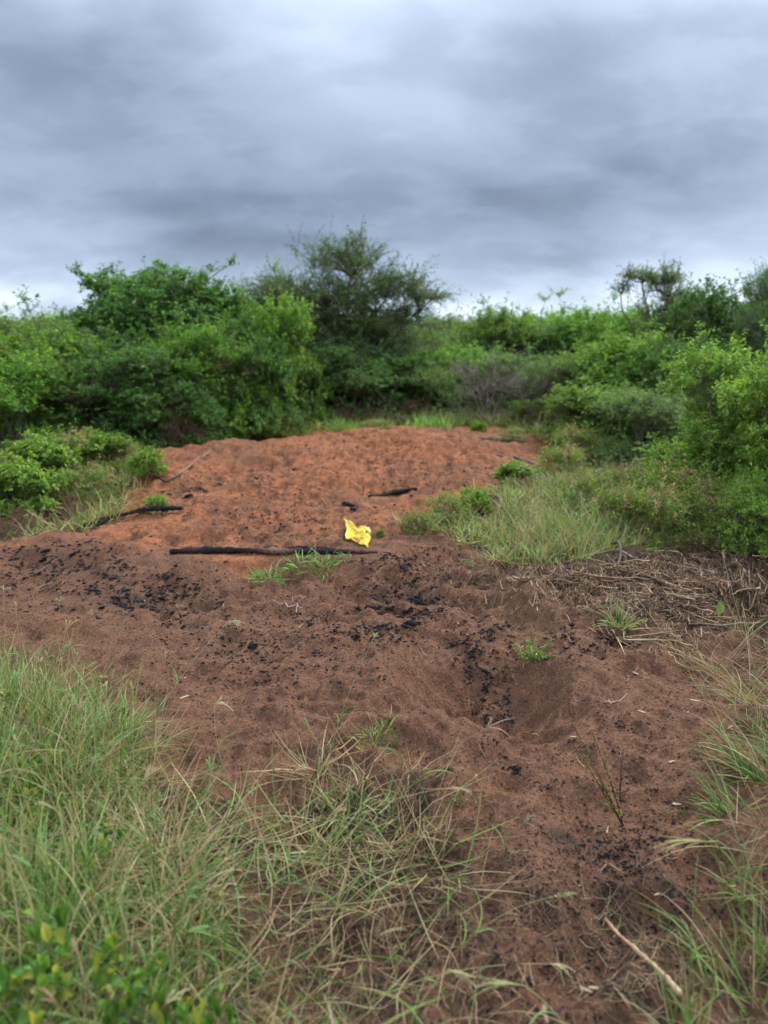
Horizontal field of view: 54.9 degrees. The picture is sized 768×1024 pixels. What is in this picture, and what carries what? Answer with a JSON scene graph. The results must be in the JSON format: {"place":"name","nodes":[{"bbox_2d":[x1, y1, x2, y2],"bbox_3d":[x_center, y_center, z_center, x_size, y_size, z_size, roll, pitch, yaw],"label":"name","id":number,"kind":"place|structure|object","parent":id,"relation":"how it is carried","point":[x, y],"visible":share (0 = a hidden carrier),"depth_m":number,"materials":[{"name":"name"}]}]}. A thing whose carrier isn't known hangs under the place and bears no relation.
{"place":"outdoors","nodes":[
{"label":"outdoors","id":0,"kind":"place"},
{"bbox_2d":[0,438,174,541],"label":"meadow grass","id":1,"kind":"structure","parent":0,"point":[65,524],"depth_m":6.82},
{"bbox_2d":[0,419,767,1023],"bbox_3d":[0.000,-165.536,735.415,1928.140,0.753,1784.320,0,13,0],"label":"ground","id":2,"kind":"structure","parent":0,"point":[444,675],"depth_m":3.16,"materials":[{"name":"soil"}]},
{"bbox_2d":[0,924,44,1002],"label":"leafy herb","id":3,"kind":"object","parent":2,"relation":"on","point":[13,957],"visible":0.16,"depth_m":1.73,"materials":[{"name":"green plant"}]},
{"bbox_2d":[0,780,46,839],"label":"leafy herb","id":4,"kind":"object","parent":2,"relation":"on","point":[31,807],"visible":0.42,"depth_m":2.20,"materials":[{"name":"green plant"}]},
{"bbox_2d":[0,505,49,540],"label":"dry shrub","id":5,"kind":"object","parent":2,"relation":"on","point":[13,520],"visible":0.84,"depth_m":6.37,"materials":[{"name":"green plant"}]},
{"bbox_2d":[0,451,72,517],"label":"leafy herb","id":6,"kind":"object","parent":2,"relation":"on","point":[27,476],"visible":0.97,"depth_m":6.81,"materials":[{"name":"green plant"}]},
{"bbox_2d":[0,904,74,1023],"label":"leafy herb","id":7,"kind":"object","parent":2,"relation":"on","point":[18,978],"visible":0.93,"depth_m":1.55,"materials":[{"name":"green plant"}]},
{"bbox_2d":[0,742,75,779],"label":"leafy herb","id":8,"kind":"object","parent":2,"relation":"on","point":[30,762],"visible":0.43,"depth_m":2.42,"materials":[{"name":"green plant"}]},
{"bbox_2d":[0,333,84,451],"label":"leafy bush","id":9,"kind":"object","parent":2,"relation":"on","point":[24,381],"visible":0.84,"depth_m":9.59,"materials":[{"name":"green plant"}]},
{"bbox_2d":[0,300,84,407],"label":"leafy bush","id":10,"kind":"object","parent":2,"relation":"on","point":[5,328],"visible":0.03,"depth_m":14.97,"materials":[{"name":"green plant"}]},
{"bbox_2d":[0,429,86,493],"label":"leafy herb","id":11,"kind":"object","parent":2,"relation":"on","point":[48,452],"visible":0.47,"depth_m":7.50,"materials":[{"name":"green plant"}]},
{"bbox_2d":[2,301,129,404],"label":"leafy bush","id":12,"kind":"object","parent":2,"relation":"on","point":[98,338],"visible":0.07,"depth_m":17.07,"materials":[{"name":"green plant"}]},
{"bbox_2d":[0,284,134,433],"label":"leafy bush","id":13,"kind":"object","parent":2,"relation":"on","point":[65,342],"visible":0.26,"depth_m":10.66,"materials":[{"name":"green plant"}]},
{"bbox_2d":[37,419,112,467],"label":"shrub","id":14,"kind":"object","parent":2,"relation":"on","point":[80,439],"visible":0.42,"depth_m":8.12,"materials":[{"name":"green plant"}]},
{"bbox_2d":[54,491,103,520],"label":"dry shrub","id":15,"kind":"object","parent":2,"relation":"on","point":[71,503],"visible":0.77,"depth_m":6.93,"materials":[{"name":"green plant"}]},
{"bbox_2d":[53,456,122,503],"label":"shrub","id":16,"kind":"object","parent":2,"relation":"on","point":[96,478],"visible":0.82,"depth_m":7.27,"materials":[{"name":"green plant"}]},
{"bbox_2d":[60,822,125,879],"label":"leafy herb","id":17,"kind":"object","parent":2,"relation":"on","point":[104,843],"visible":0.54,"depth_m":2.00,"materials":[{"name":"green plant"}]},
{"bbox_2d":[71,426,134,471],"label":"leafy herb","id":18,"kind":"object","parent":2,"relation":"on","point":[105,442],"visible":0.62,"depth_m":8.25,"materials":[{"name":"green plant"}]},
{"bbox_2d":[28,334,200,446],"bbox_3d":[-3.902,-1.684,10.655,2.403,1.696,2.608,9,15,34],"label":"leafy bush","id":19,"kind":"object","parent":2,"relation":"on","point":[128,363],"visible":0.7,"depth_m":10.19,"materials":[{"name":"green plant"}]},
{"bbox_2d":[71,505,182,530],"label":"charred branch","id":20,"kind":"object","parent":2,"relation":"on","point":[151,508],"visible":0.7,"depth_m":6.66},
{"bbox_2d":[85,931,183,1023],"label":"leafy herb","id":21,"kind":"object","parent":2,"relation":"on","point":[139,986],"visible":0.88,"depth_m":1.57,"materials":[{"name":"green plant"}]},
{"bbox_2d":[93,380,191,448],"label":"leafy bush","id":22,"kind":"object","parent":2,"relation":"on","point":[138,416],"visible":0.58,"depth_m":10.23,"materials":[{"name":"green plant"}]},
{"bbox_2d":[124,445,169,478],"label":"leafy herb","id":23,"kind":"object","parent":2,"relation":"on","point":[149,456],"visible":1,"depth_m":7.64,"materials":[{"name":"green plant"}]},
{"bbox_2d":[120,984,182,1023],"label":"leafy herb","id":24,"kind":"object","parent":2,"relation":"on","point":[159,1016],"visible":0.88,"depth_m":1.53,"materials":[{"name":"green plant"}]},
{"bbox_2d":[56,252,257,383],"bbox_3d":[-3.717,-2.720,12.285,2.913,3.079,2.884,-12,17,-42],"label":"leafy tree","id":25,"kind":"object","parent":2,"relation":"on","point":[121,309],"visible":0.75,"depth_m":11.82,"materials":[{"name":"green plant"}]},
{"bbox_2d":[0,618,329,1023],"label":"tall grass","id":26,"kind":"structure","parent":2,"relation":"on","point":[22,889],"depth_m":1.98,"materials":[{"name":"plant"}]},
{"bbox_2d":[154,387,214,447],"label":"dry shrub","id":27,"kind":"object","parent":2,"relation":"on","point":[170,430],"visible":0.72,"depth_m":10.38,"materials":[{"name":"brown plant"}]},
{"bbox_2d":[124,301,253,447],"bbox_3d":[-2.940,-1.939,11.216,2.095,2.402,2.125,9,16,36],"label":"leafy bush","id":28,"kind":"object","parent":2,"relation":"on","point":[196,350],"visible":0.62,"depth_m":10.90,"materials":[{"name":"green plant"}]},
{"bbox_2d":[145,371,232,447],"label":"leafy bush","id":29,"kind":"object","parent":2,"relation":"on","point":[203,403],"visible":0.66,"depth_m":10.48,"materials":[{"name":"green plant"}]},
{"bbox_2d":[169,983,235,1023],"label":"leafy herb","id":30,"kind":"object","parent":2,"relation":"on","point":[216,1008],"visible":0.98,"depth_m":1.50,"materials":[{"name":"green plant"}]},
{"bbox_2d":[208,372,281,439],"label":"leafy bush","id":31,"kind":"object","parent":2,"relation":"on","point":[262,398],"visible":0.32,"depth_m":11.56,"materials":[{"name":"green plant"}]},
{"bbox_2d":[186,299,311,436],"bbox_3d":[-2.423,-2.255,12.060,2.455,2.354,2.262,2,13,10],"label":"leafy bush","id":32,"kind":"object","parent":2,"relation":"on","point":[247,359],"visible":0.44,"depth_m":11.63,"materials":[{"name":"green plant"}]},
{"bbox_2d":[243,560,293,587],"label":"grass tuft","id":33,"kind":"object","parent":2,"relation":"on","point":[276,578],"visible":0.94,"depth_m":5.03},
{"bbox_2d":[169,546,377,555],"bbox_3d":[-0.792,0.280,5.316,1.493,0.073,0.084,0,13,0],"label":"charred log","id":34,"kind":"object","parent":2,"relation":"on","point":[275,551],"visible":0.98,"depth_m":5.30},
{"bbox_2d":[223,254,329,432],"bbox_3d":[-1.859,-2.767,12.516,2.009,3.107,1.950,-12,17,-43],"label":"leafy bush","id":35,"kind":"object","parent":2,"relation":"on","point":[285,323],"visible":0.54,"depth_m":12.19,"materials":[{"name":"green plant"}]},
{"bbox_2d":[0,622,571,1023],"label":"sprawling grass","id":36,"kind":"structure","parent":2,"relation":"on","point":[317,853],"depth_m":2.13,"materials":[{"name":"plant"}]},
{"bbox_2d":[273,334,336,429],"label":"leafy bush","id":37,"kind":"object","parent":2,"relation":"on","point":[311,375],"visible":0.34,"depth_m":12.81,"materials":[{"name":"green plant"}]},
{"bbox_2d":[235,708,374,804],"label":"grass tuft","id":38,"kind":"object","parent":2,"relation":"on","point":[305,757],"visible":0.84,"depth_m":2.60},
{"bbox_2d":[296,337,394,417],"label":"leafy bush","id":39,"kind":"object","parent":2,"relation":"on","point":[344,355],"visible":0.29,"depth_m":13.36,"materials":[{"name":"green plant"}]},
{"bbox_2d":[231,216,469,421],"bbox_3d":[-0.744,-3.585,14.754,4.928,4.378,3.139,0,13,0],"label":"thorn tree","id":40,"kind":"object","parent":2,"relation":"on","point":[338,301],"visible":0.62,"depth_m":14.36,"materials":[{"name":"green plant"}]},
{"bbox_2d":[309,760,405,847],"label":"grass tuft","id":41,"kind":"object","parent":2,"relation":"on","point":[364,811],"visible":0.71,"depth_m":2.40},
{"bbox_2d":[344,518,370,546],"bbox_3d":[-0.222,0.162,5.750,0.295,0.177,0.181,6,14,25],"label":"plastic sheet","id":42,"kind":"object","parent":2,"relation":"on","point":[354,533],"visible":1,"depth_m":5.73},
{"bbox_2d":[323,357,406,426],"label":"leafy bush","id":43,"kind":"object","parent":2,"relation":"on","point":[366,379],"visible":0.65,"depth_m":13.29,"materials":[{"name":"green plant"}]},
{"bbox_2d":[265,786,471,903],"bbox_3d":[-0.035,0.917,2.078,0.606,0.313,0.093,-5,14,-21],"label":"twig","id":44,"kind":"object","parent":2,"relation":"on","point":[452,787],"depth_m":2.06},
{"bbox_2d":[322,388,429,428],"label":"dry shrub","id":45,"kind":"object","parent":2,"relation":"on","point":[365,408],"visible":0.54,"depth_m":13.32,"materials":[{"name":"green plant"}]},
{"bbox_2d":[42,396,722,457],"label":"border grass","id":46,"kind":"structure","parent":2,"relation":"on","point":[419,421],"depth_m":12.81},
{"bbox_2d":[0,425,767,1023],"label":"charcoal crumbs","id":47,"kind":"object","parent":2,"relation":"on","point":[474,649],"visible":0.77,"depth_m":2.83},
{"bbox_2d":[0,425,767,1023],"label":"soil clods","id":48,"kind":"object","parent":2,"relation":"on","point":[410,715],"visible":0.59,"depth_m":3.28,"materials":[{"name":"soil"}]},
{"bbox_2d":[7,462,767,1023],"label":"dry litter","id":49,"kind":"object","parent":2,"relation":"on","point":[595,590],"visible":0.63,"depth_m":3.88,"materials":[{"name":"plant"}]},
{"bbox_2d":[328,340,448,425],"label":"leafy bush","id":50,"kind":"object","parent":2,"relation":"on","point":[399,365],"visible":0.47,"depth_m":13.83,"materials":[{"name":"green plant"}]},
{"bbox_2d":[396,503,445,535],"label":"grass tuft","id":51,"kind":"object","parent":2,"relation":"on","point":[426,519],"visible":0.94,"depth_m":5.87,"materials":[{"name":"green plant"}]},
{"bbox_2d":[373,969,475,1023],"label":"grass stalk","id":52,"kind":"object","parent":2,"relation":"on","point":[464,976],"depth_m":1.68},
{"bbox_2d":[398,357,476,421],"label":"leafy bush","id":53,"kind":"object","parent":2,"relation":"on","point":[430,375],"visible":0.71,"depth_m":13.75,"materials":[{"name":"green plant"}]},
{"bbox_2d":[421,485,476,523],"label":"shrub","id":54,"kind":"object","parent":2,"relation":"on","point":[443,499],"visible":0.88,"depth_m":6.44,"materials":[{"name":"green plant"}]},
{"bbox_2d":[389,314,515,403],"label":"leafy bush","id":55,"kind":"object","parent":2,"relation":"on","point":[437,341],"visible":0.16,"depth_m":16.24,"materials":[{"name":"green plant"}]},
{"bbox_2d":[338,949,575,1023],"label":"grass stalk","id":56,"kind":"object","parent":2,"relation":"on","point":[560,965],"depth_m":1.79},
{"bbox_2d":[418,321,517,417],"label":"leafy bush","id":57,"kind":"object","parent":2,"relation":"on","point":[476,352],"visible":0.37,"depth_m":14.48,"materials":[{"name":"green plant"}]},
{"bbox_2d":[458,484,493,513],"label":"leafy herb","id":58,"kind":"object","parent":2,"relation":"on","point":[480,497],"visible":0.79,"depth_m":6.74,"materials":[{"name":"green plant"}]},
{"bbox_2d":[415,304,539,379],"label":"leafy bush","id":59,"kind":"object","parent":2,"relation":"on","point":[451,322],"visible":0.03,"depth_m":20.25,"materials":[{"name":"green plant"}]},
{"bbox_2d":[435,341,537,424],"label":"dry shrub","id":60,"kind":"object","parent":2,"relation":"on","point":[486,385],"visible":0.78,"depth_m":13.56,"materials":[{"name":"grey plant"}]},
{"bbox_2d":[446,291,558,401],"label":"leafy bush","id":61,"kind":"object","parent":2,"relation":"on","point":[505,322],"visible":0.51,"depth_m":16.33,"materials":[{"name":"green plant"}]},
{"bbox_2d":[491,423,527,441],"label":"shrub","id":62,"kind":"object","parent":2,"relation":"on","point":[512,431],"visible":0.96,"depth_m":11.06,"materials":[{"name":"green plant"}]},
{"bbox_2d":[462,340,568,419],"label":"leafy bush","id":63,"kind":"object","parent":2,"relation":"on","point":[515,360],"visible":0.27,"depth_m":14.05,"materials":[{"name":"green plant"}]},
{"bbox_2d":[490,458,543,485],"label":"leafy herb","id":64,"kind":"object","parent":2,"relation":"on","point":[506,469],"visible":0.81,"depth_m":8.37,"materials":[{"name":"green plant"}]},
{"bbox_2d":[470,975,563,1023],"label":"grass stalk","id":65,"kind":"object","parent":2,"relation":"on","point":[498,983],"depth_m":1.68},
{"bbox_2d":[504,391,552,429],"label":"leafy bush","id":66,"kind":"object","parent":2,"relation":"on","point":[514,403],"visible":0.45,"depth_m":12.69,"materials":[{"name":"green plant"}]},
{"bbox_2d":[490,361,569,423],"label":"dry shrub","id":67,"kind":"object","parent":2,"relation":"on","point":[522,386],"visible":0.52,"depth_m":12.89,"materials":[{"name":"grey plant"}]},
{"bbox_2d":[511,637,555,661],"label":"weed","id":68,"kind":"object","parent":2,"relation":"on","point":[538,656],"visible":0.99,"depth_m":3.65,"materials":[{"name":"green plant"}]},
{"bbox_2d":[510,379,579,432],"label":"dry shrub","id":69,"kind":"object","parent":2,"relation":"on","point":[533,409],"visible":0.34,"depth_m":12.44,"materials":[{"name":"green plant"}]},
{"bbox_2d":[503,303,590,365],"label":"leafy bush","id":70,"kind":"object","parent":2,"relation":"on","point":[549,348],"visible":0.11,"depth_m":16.54,"materials":[{"name":"green plant"}]},
{"bbox_2d":[511,285,610,362],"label":"leafy bush","id":71,"kind":"object","parent":2,"relation":"on","point":[546,316],"visible":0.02,"depth_m":18.90,"materials":[{"name":"green plant"}]},
{"bbox_2d":[533,433,591,477],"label":"shrub","id":72,"kind":"object","parent":2,"relation":"on","point":[569,456],"visible":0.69,"depth_m":8.68,"materials":[{"name":"green plant"}]},
{"bbox_2d":[509,339,620,428],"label":"leafy bush","id":73,"kind":"object","parent":2,"relation":"on","point":[560,371],"visible":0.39,"depth_m":12.74,"materials":[{"name":"green plant"}]},
{"bbox_2d":[542,416,606,465],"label":"shrub","id":74,"kind":"object","parent":2,"relation":"on","point":[581,435],"visible":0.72,"depth_m":9.30,"materials":[{"name":"green plant"}]},
{"bbox_2d":[383,445,767,566],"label":"feathery grass","id":75,"kind":"structure","parent":2,"relation":"on","point":[565,524],"depth_m":5.75,"materials":[{"name":"plant"}]},
{"bbox_2d":[545,459,622,514],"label":"shrub","id":76,"kind":"object","parent":2,"relation":"on","point":[589,483],"visible":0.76,"depth_m":6.34,"materials":[{"name":"green plant"}]},
{"bbox_2d":[517,373,654,447],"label":"leafy bush","id":77,"kind":"object","parent":2,"relation":"on","point":[573,399],"visible":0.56,"depth_m":10.53,"materials":[{"name":"green plant"}]},
{"bbox_2d":[531,286,660,391],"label":"leafy bush","id":78,"kind":"object","parent":2,"relation":"on","point":[603,322],"visible":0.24,"depth_m":15.76,"materials":[{"name":"green plant"}]},
{"bbox_2d":[571,722,623,826],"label":"weed","id":79,"kind":"object","parent":2,"relation":"on","point":[612,805],"visible":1,"depth_m":2.44,"materials":[{"name":"green plant"}]},
{"bbox_2d":[585,455,640,495],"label":"shrub","id":80,"kind":"object","parent":2,"relation":"on","point":[614,475],"visible":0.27,"depth_m":7.04,"materials":[{"name":"green plant"}]},
{"bbox_2d":[591,590,645,635],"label":"grass tuft","id":81,"kind":"object","parent":2,"relation":"on","point":[627,624],"visible":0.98,"depth_m":3.82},
{"bbox_2d":[584,470,654,539],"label":"shrub","id":82,"kind":"object","parent":2,"relation":"on","point":[610,504],"visible":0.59,"depth_m":5.63,"materials":[{"name":"green plant"}]},
{"bbox_2d":[549,314,704,441],"bbox_3d":[3.970,-2.038,11.880,2.610,2.218,2.572,0,13,1],"label":"leafy bush","id":83,"kind":"object","parent":2,"relation":"on","point":[622,363],"visible":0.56,"depth_m":11.59,"materials":[{"name":"green plant"}]},
{"bbox_2d":[578,374,705,474],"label":"leafy bush","id":84,"kind":"object","parent":2,"relation":"on","point":[656,411],"visible":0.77,"depth_m":9.17,"materials":[{"name":"green plant"}]},
{"bbox_2d":[605,918,681,996],"bbox_3d":[0.669,1.163,1.951,0.027,0.093,0.342,-3,13,-14],"label":"long stick","id":85,"kind":"object","parent":2,"relation":"on","point":[669,981],"visible":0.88,"depth_m":1.90,"materials":[{"name":"brown wood"}]},
{"bbox_2d":[611,461,699,555],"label":"shrub","id":86,"kind":"object","parent":2,"relation":"on","point":[665,509],"visible":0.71,"depth_m":5.51,"materials":[{"name":"green plant"}]},
{"bbox_2d":[605,251,708,343],"bbox_3d":[5.175,-3.115,13.595,2.059,3.238,1.469,-6,14,-26],"label":"thorn tree","id":87,"kind":"object","parent":2,"relation":"on","point":[666,278],"visible":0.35,"depth_m":13.37,"materials":[{"name":"green plant"}]},
{"bbox_2d":[615,444,702,524],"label":"shrub","id":88,"kind":"object","parent":2,"relation":"on","point":[654,476],"visible":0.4,"depth_m":6.04,"materials":[{"name":"green plant"}]},
{"bbox_2d":[591,584,767,1023],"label":"verge grass","id":89,"kind":"structure","parent":2,"relation":"on","point":[733,995],"depth_m":2.04,"materials":[{"name":"plant"}]},
{"bbox_2d":[621,872,742,1023],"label":"grass tuft","id":90,"kind":"object","parent":2,"relation":"on","point":[692,1007],"visible":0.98,"depth_m":1.67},
{"bbox_2d":[616,327,751,447],"bbox_3d":[4.375,-1.670,10.527,2.044,1.867,2.219,-10,16,-39],"label":"leafy bush","id":91,"kind":"object","parent":2,"relation":"on","point":[653,361],"visible":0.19,"depth_m":10.39,"materials":[{"name":"green plant"}]},
{"bbox_2d":[658,856,714,1023],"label":"grass stalk","id":92,"kind":"object","parent":2,"relation":"on","point":[693,957],"depth_m":1.71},
{"bbox_2d":[617,600,766,683],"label":"grass tuft","id":93,"kind":"object","parent":2,"relation":"on","point":[699,652],"visible":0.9,"depth_m":3.53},
{"bbox_2d":[658,453,728,534],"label":"shrub","id":94,"kind":"object","parent":2,"relation":"on","point":[709,484],"visible":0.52,"depth_m":5.77,"materials":[{"name":"green plant"}]},
{"bbox_2d":[626,427,762,505],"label":"leafy bush","id":95,"kind":"object","parent":2,"relation":"on","point":[692,447],"visible":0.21,"depth_m":6.86,"materials":[{"name":"green plant"}]},
{"bbox_2d":[642,269,758,414],"bbox_3d":[5.538,-2.690,12.669,2.721,2.798,2.507,11,17,41],"label":"leafy bush","id":96,"kind":"object","parent":2,"relation":"on","point":[711,310],"visible":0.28,"depth_m":12.04,"materials":[{"name":"green plant"}]},
{"bbox_2d":[637,321,767,491],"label":"leafy bush","id":97,"kind":"object","parent":2,"relation":"on","point":[696,366],"visible":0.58,"depth_m":6.54,"materials":[{"name":"green plant"}]},
{"bbox_2d":[654,531,757,563],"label":"grass","id":98,"kind":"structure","parent":2,"relation":"on","point":[692,546],"depth_m":5.33,"materials":[{"name":"green plant"}]},
{"bbox_2d":[650,834,762,943],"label":"grass stalk","id":99,"kind":"object","parent":2,"relation":"on","point":[685,840],"depth_m":1.95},
{"bbox_2d":[672,758,767,829],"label":"grass tuft","id":100,"kind":"object","parent":2,"relation":"on","point":[716,801],"visible":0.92,"depth_m":2.42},
{"bbox_2d":[673,797,767,998],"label":"grass tuft","id":101,"kind":"object","parent":2,"relation":"on","point":[754,926],"visible":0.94,"depth_m":1.88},
{"bbox_2d":[678,653,767,711],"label":"grass tuft","id":102,"kind":"object","parent":2,"relation":"on","point":[731,690],"visible":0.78,"depth_m":3.24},
{"bbox_2d":[682,698,767,786],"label":"grass tuft","id":103,"kind":"object","parent":2,"relation":"on","point":[738,757],"visible":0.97,"depth_m":2.58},
{"bbox_2d":[686,472,767,557],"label":"shrub","id":104,"kind":"object","parent":2,"relation":"on","point":[708,530],"visible":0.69,"depth_m":5.34,"materials":[{"name":"green plant"}]},
{"bbox_2d":[693,318,767,513],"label":"leafy bush","id":105,"kind":"object","parent":2,"relation":"on","point":[759,384],"visible":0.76,"depth_m":5.79,"materials":[{"name":"green plant"}]},
{"bbox_2d":[697,468,767,562],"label":"leafy bush","id":106,"kind":"object","parent":2,"relation":"on","point":[758,528],"visible":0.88,"depth_m":5.25,"materials":[{"name":"green plant"}]},
{"bbox_2d":[721,257,767,420],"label":"thorn tree","id":107,"kind":"object","parent":2,"relation":"on","point":[756,333],"visible":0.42,"depth_m":10.98,"materials":[{"name":"green plant"}]},
{"bbox_2d":[0,0,767,323],"label":"sky","id":108,"kind":"structure","parent":0,"point":[528,145],"materials":[{"name":"grey"}]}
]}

